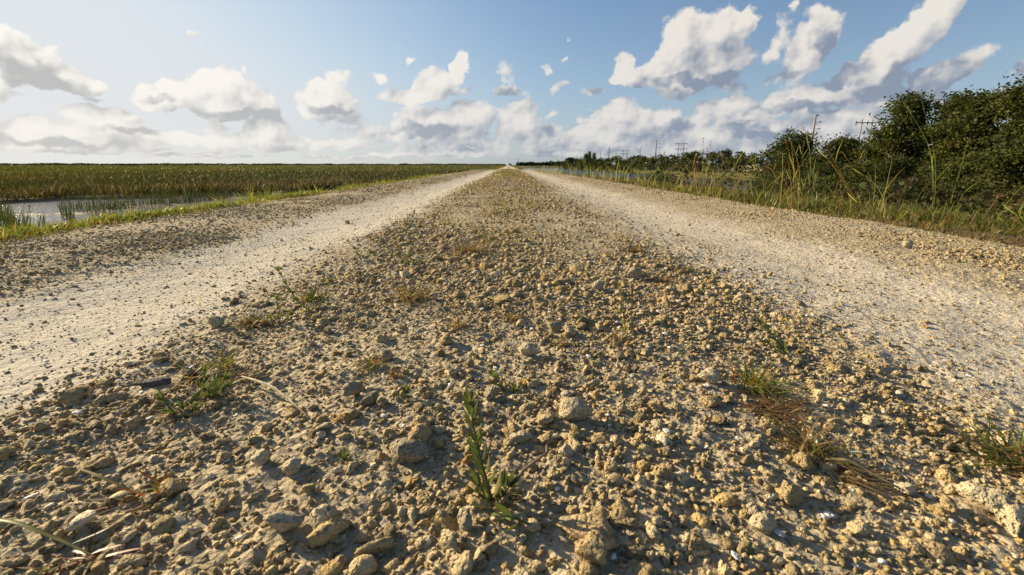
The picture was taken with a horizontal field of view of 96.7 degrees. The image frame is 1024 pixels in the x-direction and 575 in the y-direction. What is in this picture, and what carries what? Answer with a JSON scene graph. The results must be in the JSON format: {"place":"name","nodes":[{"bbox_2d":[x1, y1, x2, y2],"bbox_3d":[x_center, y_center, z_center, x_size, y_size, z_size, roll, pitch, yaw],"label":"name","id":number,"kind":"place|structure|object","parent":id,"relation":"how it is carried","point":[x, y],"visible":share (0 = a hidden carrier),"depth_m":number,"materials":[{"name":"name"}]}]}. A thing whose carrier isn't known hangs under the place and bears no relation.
{"place":"outdoors","nodes":[
{"label":"outdoors","id":0,"kind":"place"},
{"bbox_2d":[0,189,338,230],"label":"marsh water","id":1,"kind":"structure","parent":0,"point":[51,208],"depth_m":10.08,"materials":[{"name":"grey liquid"}]},
{"bbox_2d":[0,184,234,231],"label":"rushes","id":2,"kind":"object","parent":1,"relation":"on","point":[7,218],"visible":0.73,"depth_m":9.69,"materials":[{"name":"plant"}]},
{"bbox_2d":[13,196,277,215],"bbox_3d":[-8.204,-2.091,11.323,2.029,0.026,6.052,3,15,12],"label":"pond scum","id":3,"kind":"object","parent":1,"relation":"on","point":[119,210],"visible":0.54,"depth_m":10.30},
{"bbox_2d":[0,165,1023,574],"bbox_3d":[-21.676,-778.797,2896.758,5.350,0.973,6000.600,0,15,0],"label":"gravel road","id":4,"kind":"structure","parent":0,"point":[64,307],"depth_m":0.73,"materials":[{"name":"gravel"}]},
{"bbox_2d":[0,518,95,556],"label":"grass blade","id":5,"kind":"object","parent":4,"relation":"on","point":[39,531],"visible":1,"depth_m":0.36,"materials":[{"name":"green plant"}]},
{"bbox_2d":[17,523,165,574],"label":"grass tuft","id":6,"kind":"object","parent":4,"relation":"on","point":[66,564],"visible":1,"depth_m":0.36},
{"bbox_2d":[76,467,126,488],"bbox_3d":[-0.386,0.181,0.429,0.068,0.011,0.003,5,16,16],"label":"grass blade","id":7,"kind":"object","parent":4,"relation":"on","point":[99,476],"visible":1,"depth_m":0.43,"materials":[{"name":"beige plant"}]},
{"bbox_2d":[74,504,150,542],"bbox_3d":[-0.333,0.198,0.377,0.056,0.016,0.007,-8,17,-29],"label":"grass blade","id":8,"kind":"object","parent":4,"relation":"on","point":[124,515],"visible":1,"depth_m":0.38,"materials":[{"name":"beige plant"}]},
{"bbox_2d":[54,464,198,542],"bbox_3d":[-0.356,0.188,0.421,0.104,0.023,0.068,-13,19,-39],"label":"grass tuft","id":9,"kind":"object","parent":4,"relation":"on","point":[154,487],"visible":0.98,"depth_m":0.42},
{"bbox_2d":[130,377,171,387],"bbox_3d":[-0.518,0.137,0.660,0.058,0.015,0.023,0,15,0],"label":"piece of tire rubber","id":10,"kind":"object","parent":4,"relation":"on","point":[156,382],"visible":1,"depth_m":0.65,"materials":[{"name":"rubber"}]},
{"bbox_2d":[159,477,186,497],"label":"rock","id":11,"kind":"object","parent":4,"relation":"on","point":[169,486],"visible":1,"depth_m":0.43,"materials":[{"name":"stone"}]},
{"bbox_2d":[144,397,211,434],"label":"grass tuft","id":12,"kind":"object","parent":4,"relation":"on","point":[175,417],"visible":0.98,"depth_m":0.56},
{"bbox_2d":[153,373,220,413],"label":"leafy weed","id":13,"kind":"object","parent":4,"relation":"on","point":[160,397],"visible":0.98,"depth_m":0.57,"materials":[{"name":"green plant"}]},
{"bbox_2d":[154,356,250,392],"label":"grass tuft","id":14,"kind":"object","parent":4,"relation":"on","point":[192,377],"visible":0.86,"depth_m":0.66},
{"bbox_2d":[207,316,224,327],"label":"rock","id":15,"kind":"object","parent":4,"relation":"on","point":[216,322],"visible":1,"depth_m":0.90,"materials":[{"name":"stone"}]},
{"bbox_2d":[195,362,237,398],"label":"leafy weed","id":16,"kind":"object","parent":4,"relation":"on","point":[217,384],"visible":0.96,"depth_m":0.60,"materials":[{"name":"green plant"}]},
{"bbox_2d":[194,346,247,370],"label":"grass tuft","id":17,"kind":"object","parent":4,"relation":"on","point":[223,362],"visible":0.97,"depth_m":0.71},
{"bbox_2d":[204,361,257,387],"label":"grass tuft","id":18,"kind":"object","parent":4,"relation":"on","point":[244,373],"visible":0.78,"depth_m":0.68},
{"bbox_2d":[223,312,277,328],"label":"grass tuft","id":19,"kind":"object","parent":4,"relation":"on","point":[252,321],"visible":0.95,"depth_m":0.91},
{"bbox_2d":[251,449,271,465],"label":"rock","id":20,"kind":"object","parent":4,"relation":"on","point":[260,457],"visible":1,"depth_m":0.46,"materials":[{"name":"stone"}]},
{"bbox_2d":[240,376,304,413],"bbox_3d":[-0.314,0.138,0.599,0.190,0.010,0.008,12,19,37],"label":"dry blade","id":21,"kind":"object","parent":4,"relation":"on","point":[278,392],"visible":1,"depth_m":0.60,"materials":[{"name":"beige plant"}]},
{"bbox_2d":[266,293,295,323],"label":"leafy weed","id":22,"kind":"object","parent":4,"relation":"on","point":[279,307],"visible":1,"depth_m":0.90,"materials":[{"name":"green plant"}]},
{"bbox_2d":[263,510,304,532],"bbox_3d":[-0.188,0.195,0.378,0.027,0.024,0.029,-13,20,-41],"label":"rock","id":23,"kind":"object","parent":4,"relation":"on","point":[281,521],"visible":1,"depth_m":0.37,"materials":[{"name":"stone"}]},
{"bbox_2d":[278,457,301,475],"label":"rock","id":24,"kind":"object","parent":4,"relation":"on","point":[292,466],"visible":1,"depth_m":0.45,"materials":[{"name":"stone"}]},
{"bbox_2d":[274,266,333,310],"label":"leafy weed","id":25,"kind":"object","parent":4,"relation":"on","point":[277,268],"visible":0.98,"depth_m":0.98,"materials":[{"name":"green plant"}]},
{"bbox_2d":[287,287,332,303],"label":"grass tuft","id":26,"kind":"object","parent":4,"relation":"on","point":[313,297],"visible":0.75,"depth_m":1.07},
{"bbox_2d":[308,504,343,528],"bbox_3d":[-0.158,0.194,0.384,0.028,0.030,0.024,0,15,0],"label":"rock","id":27,"kind":"object","parent":4,"relation":"on","point":[319,514],"visible":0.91,"depth_m":0.38,"materials":[{"name":"stone"}]},
{"bbox_2d":[341,381,363,396],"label":"rock","id":28,"kind":"object","parent":4,"relation":"on","point":[350,388],"visible":1,"depth_m":0.59,"materials":[{"name":"stone"}]},
{"bbox_2d":[348,351,401,376],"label":"grass tuft","id":29,"kind":"object","parent":4,"relation":"on","point":[371,363],"visible":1,"depth_m":0.68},
{"bbox_2d":[199,169,561,306],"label":"creeping weeds","id":30,"kind":"object","parent":4,"relation":"on","point":[508,172],"visible":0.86,"depth_m":2.85,"materials":[{"name":"green plant"}]},
{"bbox_2d":[377,349,393,362],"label":"rock","id":31,"kind":"object","parent":4,"relation":"on","point":[386,354],"visible":0.98,"depth_m":0.70,"materials":[{"name":"stone"}]},
{"bbox_2d":[373,276,440,306],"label":"grass tuft","id":32,"kind":"object","parent":4,"relation":"on","point":[414,296],"visible":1,"depth_m":1.04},
{"bbox_2d":[394,236,421,264],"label":"leafy weed","id":33,"kind":"object","parent":4,"relation":"on","point":[407,257],"visible":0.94,"depth_m":1.41,"materials":[{"name":"green plant"}]},
{"bbox_2d":[390,439,429,463],"bbox_3d":[-0.106,0.169,0.468,0.042,0.028,0.028,0,15,0],"label":"rock","id":34,"kind":"object","parent":4,"relation":"on","point":[407,451],"visible":1,"depth_m":0.46,"materials":[{"name":"stone"}]},
{"bbox_2d":[408,423,431,442],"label":"rock","id":35,"kind":"object","parent":4,"relation":"on","point":[422,432],"visible":0.8,"depth_m":0.49,"materials":[{"name":"stone"}]},
{"bbox_2d":[439,332,452,344],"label":"rock","id":36,"kind":"object","parent":4,"relation":"on","point":[446,338],"visible":1,"depth_m":0.76,"materials":[{"name":"stone"}]},
{"bbox_2d":[441,313,472,331],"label":"grass tuft","id":37,"kind":"object","parent":4,"relation":"on","point":[456,324],"visible":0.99,"depth_m":0.84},
{"bbox_2d":[457,508,471,531],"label":"rock","id":38,"kind":"object","parent":4,"relation":"on","point":[464,518],"visible":1,"depth_m":0.38,"materials":[{"name":"stone"}]},
{"bbox_2d":[437,236,503,255],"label":"grass tuft","id":39,"kind":"object","parent":4,"relation":"on","point":[464,250],"visible":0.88,"depth_m":1.59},
{"bbox_2d":[461,385,521,505],"bbox_3d":[-0.018,0.143,0.397,0.053,0.118,0.030,3,15,9],"label":"leafy weed","id":40,"kind":"object","parent":4,"relation":"on","point":[473,413],"visible":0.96,"depth_m":0.40,"materials":[{"name":"green plant"}]},
{"bbox_2d":[483,385,500,400],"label":"rock","id":41,"kind":"object","parent":4,"relation":"on","point":[491,392],"visible":1,"depth_m":0.58,"materials":[{"name":"stone"}]},
{"bbox_2d":[488,367,521,391],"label":"leafy weed","id":42,"kind":"object","parent":4,"relation":"on","point":[494,375],"visible":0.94,"depth_m":0.60,"materials":[{"name":"green plant"}]},
{"bbox_2d":[466,470,547,530],"bbox_3d":[-0.007,0.193,0.383,0.078,0.068,0.030,5,16,18],"label":"leafy weed","id":43,"kind":"object","parent":4,"relation":"on","point":[507,513],"visible":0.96,"depth_m":0.38,"materials":[{"name":"green plant"}]},
{"bbox_2d":[509,430,533,443],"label":"rock","id":44,"kind":"object","parent":4,"relation":"on","point":[522,436],"visible":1,"depth_m":0.49,"materials":[{"name":"stone"}]},
{"bbox_2d":[499,444,547,503],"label":"twig","id":45,"kind":"object","parent":4,"relation":"on","point":[506,495],"visible":0.94,"depth_m":0.42,"materials":[{"name":"brown plant"}]},
{"bbox_2d":[518,342,539,355],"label":"rock","id":46,"kind":"object","parent":4,"relation":"on","point":[527,348],"visible":1,"depth_m":0.71,"materials":[{"name":"stone"}]},
{"bbox_2d":[548,321,562,332],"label":"rock","id":47,"kind":"object","parent":4,"relation":"on","point":[555,327],"visible":0.96,"depth_m":0.82,"materials":[{"name":"stone"}]},
{"bbox_2d":[558,443,574,456],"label":"rock","id":48,"kind":"object","parent":4,"relation":"on","point":[566,449],"visible":1,"depth_m":0.47,"materials":[{"name":"stone"}]},
{"bbox_2d":[558,397,593,420],"bbox_3d":[0.075,0.147,0.539,0.040,0.033,0.026,0,15,0],"label":"rock","id":49,"kind":"object","parent":4,"relation":"on","point":[576,408],"visible":1,"depth_m":0.53,"materials":[{"name":"stone"}]},
{"bbox_2d":[554,509,621,550],"bbox_3d":[0.061,0.200,0.368,0.046,0.019,0.038,-4,16,-16],"label":"rock","id":50,"kind":"object","parent":4,"relation":"on","point":[576,528],"visible":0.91,"depth_m":0.37,"materials":[{"name":"stone"}]},
{"bbox_2d":[573,526,617,566],"bbox_3d":[0.064,0.199,0.351,0.030,0.018,0.030,-9,18,-31],"label":"rock","id":51,"kind":"object","parent":4,"relation":"on","point":[593,545],"visible":1,"depth_m":0.35,"materials":[{"name":"stone"}]},
{"bbox_2d":[627,267,641,278],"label":"rock","id":52,"kind":"object","parent":4,"relation":"on","point":[635,272],"visible":1,"depth_m":1.22,"materials":[{"name":"stone"}]},
{"bbox_2d":[646,399,665,411],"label":"rock","id":53,"kind":"object","parent":4,"relation":"on","point":[657,405],"visible":1,"depth_m":0.56,"materials":[{"name":"stone"}]},
{"bbox_2d":[633,272,684,284],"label":"grass tuft","id":54,"kind":"object","parent":4,"relation":"on","point":[664,279],"visible":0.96,"depth_m":1.21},
{"bbox_2d":[674,470,690,483],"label":"rock","id":55,"kind":"object","parent":4,"relation":"on","point":[682,477],"visible":1,"depth_m":0.44,"materials":[{"name":"stone"}]},
{"bbox_2d":[697,368,719,383],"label":"rock","id":56,"kind":"object","parent":4,"relation":"on","point":[708,374],"visible":1,"depth_m":0.63,"materials":[{"name":"stone"}]},
{"bbox_2d":[700,396,723,407],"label":"rock","id":57,"kind":"object","parent":4,"relation":"on","point":[711,401],"visible":1,"depth_m":0.58,"materials":[{"name":"stone"}]},
{"bbox_2d":[746,502,763,515],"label":"rock","id":58,"kind":"object","parent":4,"relation":"on","point":[753,508],"visible":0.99,"depth_m":0.40,"materials":[{"name":"stone"}]},
{"bbox_2d":[746,511,776,534],"bbox_3d":[0.211,0.198,0.383,0.020,0.018,0.020,-10,18,-33],"label":"rock","id":59,"kind":"object","parent":4,"relation":"on","point":[764,522],"visible":1,"depth_m":0.38,"materials":[{"name":"stone"}]},
{"bbox_2d":[710,353,826,409],"bbox_3d":[0.335,0.128,0.619,0.144,0.038,0.165,-12,19,-38],"label":"grass tuft","id":60,"kind":"object","parent":4,"relation":"on","point":[754,384],"visible":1,"depth_m":0.63,"materials":[{"name":"plant"}]},
{"bbox_2d":[756,317,806,355],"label":"leafy weed","id":61,"kind":"object","parent":4,"relation":"on","point":[768,340],"visible":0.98,"depth_m":0.76,"materials":[{"name":"green plant"}]},
{"bbox_2d":[723,383,855,436],"bbox_3d":[0.337,0.151,0.581,0.128,0.016,0.134,-7,16,-24],"label":"grass tuft","id":62,"kind":"object","parent":4,"relation":"on","point":[777,410],"visible":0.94,"depth_m":0.58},
{"bbox_2d":[758,410,878,484],"bbox_3d":[0.328,0.170,0.496,0.120,0.026,0.143,14,21,42],"label":"grass tuft","id":63,"kind":"object","parent":4,"relation":"on","point":[805,444],"visible":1,"depth_m":0.49,"materials":[{"name":"plant"}]},
{"bbox_2d":[828,458,910,502],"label":"grass tuft","id":64,"kind":"object","parent":4,"relation":"on","point":[841,474],"visible":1,"depth_m":0.45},
{"bbox_2d":[826,458,894,485],"bbox_3d":[0.349,0.181,0.456,0.057,0.008,0.009,12,19,37],"label":"dry blade","id":65,"kind":"object","parent":64,"relation":"on","point":[854,463],"visible":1,"depth_m":0.46,"materials":[{"name":"brown plant"}]},
{"bbox_2d":[893,481,915,494],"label":"rock","id":66,"kind":"object","parent":4,"relation":"on","point":[907,488],"visible":1,"depth_m":0.44,"materials":[{"name":"stone"}]},
{"bbox_2d":[939,493,960,513],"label":"rock","id":67,"kind":"object","parent":4,"relation":"on","point":[948,503],"visible":1,"depth_m":0.41,"materials":[{"name":"stone"}]},
{"bbox_2d":[912,408,1023,477],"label":"grass tuft","id":68,"kind":"object","parent":4,"relation":"on","point":[997,446],"visible":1,"depth_m":0.50,"materials":[{"name":"plant"}]},
{"bbox_2d":[955,480,1010,512],"bbox_3d":[0.434,0.197,0.422,0.031,0.030,0.032,4,16,15],"label":"rock","id":69,"kind":"object","parent":4,"relation":"on","point":[987,499],"visible":1,"depth_m":0.42,"materials":[{"name":"stone"}]},
{"bbox_2d":[0,0,1023,164],"label":"sky","id":70,"kind":"structure","parent":0,"point":[505,82],"materials":[{"name":"blue"}]},
{"bbox_2d":[1,165,1023,246],"bbox_3d":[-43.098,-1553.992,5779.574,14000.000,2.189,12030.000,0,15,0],"label":"ground","id":71,"kind":"structure","parent":0,"point":[998,237],"depth_m":13.09,"materials":[{"name":"plant"}]},
{"bbox_2d":[0,163,504,164],"bbox_3d":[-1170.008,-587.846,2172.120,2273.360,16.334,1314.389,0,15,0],"label":"woods","id":72,"kind":"object","parent":71,"relation":"on","point":[227,164],"visible":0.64,"depth_m":2165.40,"materials":[{"name":"green plant"}]},
{"bbox_2d":[0,165,505,201],"bbox_3d":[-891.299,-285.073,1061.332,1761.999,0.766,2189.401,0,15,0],"label":"sawgrass","id":73,"kind":"object","parent":71,"relation":"on","point":[25,182],"visible":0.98,"depth_m":24.85,"materials":[{"name":"plant"}]},
{"bbox_2d":[0,165,506,244],"bbox_3d":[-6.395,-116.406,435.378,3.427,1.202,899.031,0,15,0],"label":"bank grass","id":74,"kind":"structure","parent":71,"relation":"on","point":[109,219],"depth_m":2.87,"materials":[{"name":"plant"}]},
{"bbox_2d":[516,161,561,165],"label":"levee woods","id":75,"kind":"object","parent":71,"relation":"on","point":[546,163],"visible":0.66,"depth_m":598.66,"materials":[{"name":"green plant"}]},
{"bbox_2d":[673,152,691,174],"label":"waterside bush","id":76,"kind":"object","parent":71,"relation":"on","point":[682,169],"visible":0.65,"depth_m":63.69,"materials":[{"name":"green plant"}]},
{"bbox_2d":[685,150,703,174],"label":"waterside bush","id":77,"kind":"object","parent":71,"relation":"on","point":[688,155],"visible":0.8,"depth_m":60.55,"materials":[{"name":"green plant"}]},
{"bbox_2d":[693,138,710,193],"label":"tall grass clump","id":78,"kind":"object","parent":71,"relation":"on","point":[703,192],"visible":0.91,"depth_m":5.78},
{"bbox_2d":[697,151,726,174],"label":"waterside bush","id":79,"kind":"object","parent":71,"relation":"on","point":[716,162],"visible":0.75,"depth_m":57.01,"materials":[{"name":"green plant"}]},
{"bbox_2d":[710,147,740,176],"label":"waterside bush","id":80,"kind":"object","parent":71,"relation":"on","point":[728,152],"visible":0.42,"depth_m":54.37,"materials":[{"name":"green plant"}]},
{"bbox_2d":[719,156,758,175],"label":"waterside bush","id":81,"kind":"object","parent":71,"relation":"on","point":[731,163],"visible":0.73,"depth_m":51.06,"materials":[{"name":"green plant"}]},
{"bbox_2d":[739,153,770,174],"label":"waterside bush","id":82,"kind":"object","parent":71,"relation":"on","point":[752,167],"visible":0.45,"depth_m":47.32,"materials":[{"name":"green plant"}]},
{"bbox_2d":[510,165,1023,256],"bbox_3d":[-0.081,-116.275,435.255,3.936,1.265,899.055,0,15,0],"label":"verge grass","id":83,"kind":"structure","parent":71,"relation":"on","point":[933,217],"depth_m":3.04,"materials":[{"name":"plant"}]},
{"bbox_2d":[750,142,785,172],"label":"waterside bush","id":84,"kind":"object","parent":71,"relation":"on","point":[769,154],"visible":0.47,"depth_m":45.04,"materials":[{"name":"green plant"}]},
{"bbox_2d":[530,152,1019,219],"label":"loose stems","id":85,"kind":"object","parent":71,"relation":"on","point":[585,174],"visible":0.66,"depth_m":5.31,"materials":[{"name":"green plant"}]},
{"bbox_2d":[757,154,797,191],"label":"shrub","id":86,"kind":"object","parent":71,"relation":"on","point":[780,162],"visible":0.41,"depth_m":17.79,"materials":[{"name":"green plant"}]},
{"bbox_2d":[748,170,812,196],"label":"shrub","id":87,"kind":"object","parent":71,"relation":"on","point":[785,175],"visible":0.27,"depth_m":15.08,"materials":[{"name":"green plant"}]},
{"bbox_2d":[776,139,799,195],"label":"tall grass clump","id":88,"kind":"object","parent":71,"relation":"on","point":[793,166],"visible":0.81,"depth_m":6.60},
{"bbox_2d":[745,126,831,192],"bbox_3d":[12.245,-5.151,19.836,3.464,3.540,3.401,-12,19,-39],"label":"broadleaf tree","id":89,"kind":"object","parent":71,"relation":"on","point":[797,140],"visible":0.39,"depth_m":19.46,"materials":[{"name":"green plant"}]},
{"bbox_2d":[791,131,818,197],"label":"tall grass clump","id":90,"kind":"object","parent":71,"relation":"on","point":[815,176],"visible":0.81,"depth_m":5.37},
{"bbox_2d":[788,158,848,197],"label":"shrub","id":91,"kind":"object","parent":71,"relation":"on","point":[826,170],"visible":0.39,"depth_m":14.08,"materials":[{"name":"green plant"}]},
{"bbox_2d":[620,169,1023,224],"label":"undergrowth","id":92,"kind":"object","parent":71,"relation":"on","point":[915,192],"visible":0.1,"depth_m":4.42,"materials":[{"name":"green plant"}]},
{"bbox_2d":[789,132,865,183],"bbox_3d":[13.226,-4.938,18.626,3.332,2.645,2.488,6,16,21],"label":"broadleaf tree","id":93,"kind":"object","parent":71,"relation":"on","point":[846,146],"visible":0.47,"depth_m":18.04,"materials":[{"name":"green plant"}]},
{"bbox_2d":[803,126,899,213],"bbox_3d":[2.408,-0.813,3.316,1.029,0.660,0.332,-4,15,-13],"label":"tall grass clump","id":94,"kind":"object","parent":71,"relation":"on","point":[850,191],"visible":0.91,"depth_m":3.31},
{"bbox_2d":[814,160,895,197],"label":"shrub","id":95,"kind":"object","parent":71,"relation":"on","point":[847,174],"visible":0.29,"depth_m":12.62,"materials":[{"name":"green plant"}]},
{"bbox_2d":[848,138,890,184],"bbox_3d":[12.802,-4.208,15.934,2.314,2.234,2.346,0,15,0],"label":"broadleaf tree","id":96,"kind":"object","parent":71,"relation":"on","point":[868,156],"visible":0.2,"depth_m":15.87,"materials":[{"name":"green plant"}]},
{"bbox_2d":[846,149,924,188],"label":"shrub","id":97,"kind":"object","parent":71,"relation":"on","point":[896,167],"visible":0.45,"depth_m":12.08,"materials":[{"name":"green plant"}]},
{"bbox_2d":[860,89,941,181],"bbox_3d":[12.839,-4.621,14.935,2.922,3.521,2.249,-11,19,-35],"label":"broadleaf tree","id":98,"kind":"object","parent":71,"relation":"on","point":[891,134],"visible":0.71,"depth_m":14.49,"materials":[{"name":"green plant"}]},
{"bbox_2d":[846,176,956,211],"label":"shrub","id":99,"kind":"object","parent":71,"relation":"on","point":[877,189],"visible":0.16,"depth_m":9.76,"materials":[{"name":"green plant"}]},
{"bbox_2d":[903,92,950,210],"bbox_3d":[3.632,-1.078,3.943,0.499,1.124,0.394,6,16,22],"label":"tall grass clump","id":100,"kind":"object","parent":71,"relation":"on","point":[933,196],"visible":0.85,"depth_m":4.01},
{"bbox_2d":[903,159,957,198],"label":"shrub","id":101,"kind":"object","parent":71,"relation":"on","point":[926,173],"visible":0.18,"depth_m":11.27,"materials":[{"name":"green plant"}]},
{"bbox_2d":[903,84,987,174],"bbox_3d":[13.382,-4.342,13.956,2.582,3.468,2.023,0,15,0],"label":"broadleaf tree","id":102,"kind":"object","parent":71,"relation":"on","point":[945,107],"visible":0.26,"depth_m":13.80,"materials":[{"name":"green plant"}]},
{"bbox_2d":[927,175,989,213],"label":"shrub","id":103,"kind":"object","parent":71,"relation":"on","point":[947,194],"visible":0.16,"depth_m":9.12,"materials":[{"name":"green plant"}]},
{"bbox_2d":[924,149,1001,197],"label":"shrub","id":104,"kind":"object","parent":71,"relation":"on","point":[949,173],"visible":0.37,"depth_m":10.29,"materials":[{"name":"green plant"}]},
{"bbox_2d":[902,193,1023,222],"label":"tall grass clump","id":105,"kind":"object","parent":71,"relation":"on","point":[994,217],"visible":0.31,"depth_m":2.63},
{"bbox_2d":[920,82,1018,182],"bbox_3d":[13.464,-4.010,12.936,2.998,3.345,2.122,0,15,0],"label":"broadleaf tree","id":106,"kind":"object","parent":71,"relation":"on","point":[962,126],"visible":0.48,"depth_m":12.77,"materials":[{"name":"green plant"}]},
{"bbox_2d":[949,140,1023,209],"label":"shrub","id":107,"kind":"object","parent":71,"relation":"on","point":[999,161],"visible":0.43,"depth_m":8.71,"materials":[{"name":"green plant"}]},
{"bbox_2d":[953,69,1023,181],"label":"broadleaf tree","id":108,"kind":"object","parent":71,"relation":"on","point":[1013,104],"visible":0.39,"depth_m":11.86,"materials":[{"name":"green plant"}]},
{"bbox_2d":[960,183,1023,218],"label":"shrub","id":109,"kind":"object","parent":71,"relation":"on","point":[1016,194],"visible":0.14,"depth_m":7.47,"materials":[{"name":"green plant"}]},
{"bbox_2d":[979,128,1023,192],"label":"shrub","id":110,"kind":"object","parent":71,"relation":"on","point":[1018,146],"visible":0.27,"depth_m":8.44,"materials":[{"name":"green plant"}]},
{"bbox_2d":[523,168,767,190],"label":"canal water","id":111,"kind":"structure","parent":0,"point":[579,172],"depth_m":67.97,"materials":[{"name":"black liquid"}]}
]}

